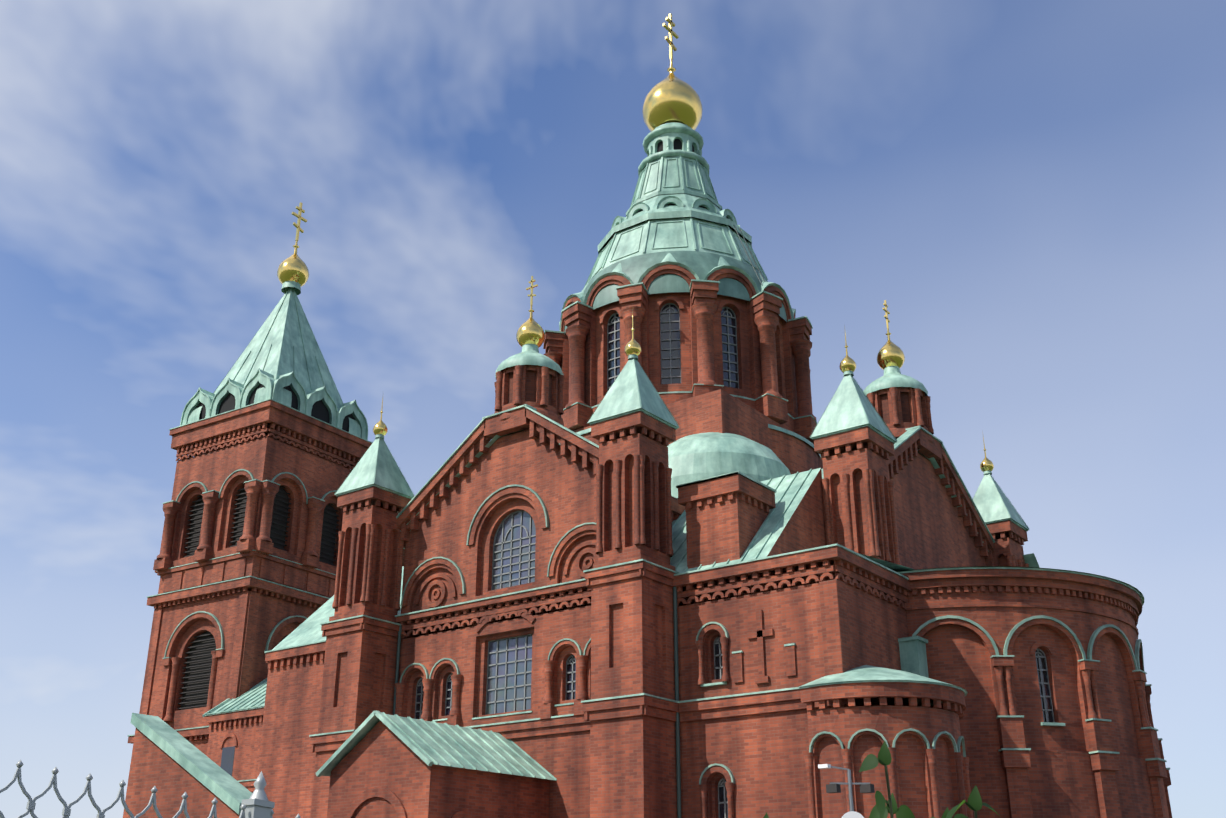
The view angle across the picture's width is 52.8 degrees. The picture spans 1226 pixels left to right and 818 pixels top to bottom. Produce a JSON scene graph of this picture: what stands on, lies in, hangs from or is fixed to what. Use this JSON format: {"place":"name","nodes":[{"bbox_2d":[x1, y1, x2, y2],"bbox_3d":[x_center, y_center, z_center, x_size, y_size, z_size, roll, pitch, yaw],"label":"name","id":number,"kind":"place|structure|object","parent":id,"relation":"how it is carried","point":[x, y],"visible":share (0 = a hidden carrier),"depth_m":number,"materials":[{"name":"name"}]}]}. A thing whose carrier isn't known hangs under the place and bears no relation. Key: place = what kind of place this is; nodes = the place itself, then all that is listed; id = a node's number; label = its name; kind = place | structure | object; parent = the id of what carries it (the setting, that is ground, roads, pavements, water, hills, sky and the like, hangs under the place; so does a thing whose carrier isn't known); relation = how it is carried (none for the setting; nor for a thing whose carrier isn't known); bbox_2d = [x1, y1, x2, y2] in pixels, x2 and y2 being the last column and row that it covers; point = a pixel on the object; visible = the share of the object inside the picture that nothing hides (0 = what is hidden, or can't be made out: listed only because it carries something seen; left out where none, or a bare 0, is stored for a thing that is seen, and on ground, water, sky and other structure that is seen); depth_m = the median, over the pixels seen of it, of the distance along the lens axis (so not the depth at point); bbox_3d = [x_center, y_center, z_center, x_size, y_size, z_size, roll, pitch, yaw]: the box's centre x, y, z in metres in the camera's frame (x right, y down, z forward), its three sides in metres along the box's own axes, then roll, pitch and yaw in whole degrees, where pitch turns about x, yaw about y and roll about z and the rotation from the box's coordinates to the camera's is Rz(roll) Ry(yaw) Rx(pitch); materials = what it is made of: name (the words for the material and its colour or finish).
{"place":"outdoors","nodes":[
{"label":"outdoors","id":0,"kind":"place"},
{"bbox_2d":[0,0,1225,817],"label":"sky","id":1,"kind":"structure","parent":0,"point":[1032,193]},
{"bbox_2d":[763,741,999,817],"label":"lilac bush","id":2,"kind":"object","parent":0,"point":[882,807],"visible":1,"depth_m":2.69,"materials":[{"name":"green plant"}]},
{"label":"terrace rock","id":3,"kind":"structure","parent":0,"visible":0},
{"bbox_2d":[202,676,267,792],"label":"annex","id":4,"kind":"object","parent":3,"relation":"on","point":[234,739],"visible":0.08,"depth_m":55.66,"materials":[{"name":"brick"}]},
{"bbox_2d":[127,202,372,754],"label":"bell tower","id":5,"kind":"structure","parent":3,"relation":"on","point":[270,443],"depth_m":63.84,"materials":[{"name":"brick"}]},
{"bbox_2d":[123,710,556,817],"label":"entrance porches","id":6,"kind":"object","parent":3,"relation":"on","point":[378,764],"visible":0.96,"depth_m":34.13,"materials":[{"name":"brick"}]},
{"bbox_2d":[257,389,1039,817],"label":"walls","id":7,"kind":"structure","parent":3,"relation":"on","point":[499,539],"depth_m":41.55,"materials":[{"name":"brick"}]},
{"bbox_2d":[543,13,820,473],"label":"tower","id":8,"kind":"structure","parent":7,"relation":"on","point":[677,271],"depth_m":49.13,"materials":[{"name":"brick"}]},
{"bbox_2d":[494,276,933,443],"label":"small cupolas","id":9,"kind":"object","parent":7,"relation":"on","point":[530,375],"visible":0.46,"depth_m":44.09,"materials":[{"name":"brick"}]},
{"bbox_2d":[309,313,1028,817],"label":"corner turrets","id":10,"kind":"object","parent":3,"relation":"on","point":[631,709],"visible":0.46,"depth_m":37.63,"materials":[{"name":"brick"}]},
{"bbox_2d":[650,432,928,817],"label":"corner chapel block","id":11,"kind":"structure","parent":3,"relation":"on","point":[777,600],"depth_m":34.36,"materials":[{"name":"brick"}]},
{"bbox_2d":[818,764,874,817],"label":"floodlight pole","id":12,"kind":"object","parent":3,"relation":"on","point":[833,787],"visible":1,"depth_m":27.65,"materials":[{"name":"silver metal"}]},
{"bbox_2d":[798,665,972,817],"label":"small apse","id":13,"kind":"structure","parent":3,"relation":"on","point":[928,765],"depth_m":30.75,"materials":[{"name":"brick"}]},
{"bbox_2d":[897,566,1171,817],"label":"main apse","id":14,"kind":"structure","parent":3,"relation":"on","point":[1043,668],"depth_m":35.73,"materials":[{"name":"brick"}]},
{"label":"ground","id":15,"kind":"structure","parent":0,"visible":0},
{"bbox_2d":[0,759,300,817],"bbox_3d":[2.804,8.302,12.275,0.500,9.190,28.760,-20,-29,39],"label":"iron fence","id":16,"kind":"object","parent":15,"relation":"on","point":[257,804],"visible":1,"depth_m":7.86,"materials":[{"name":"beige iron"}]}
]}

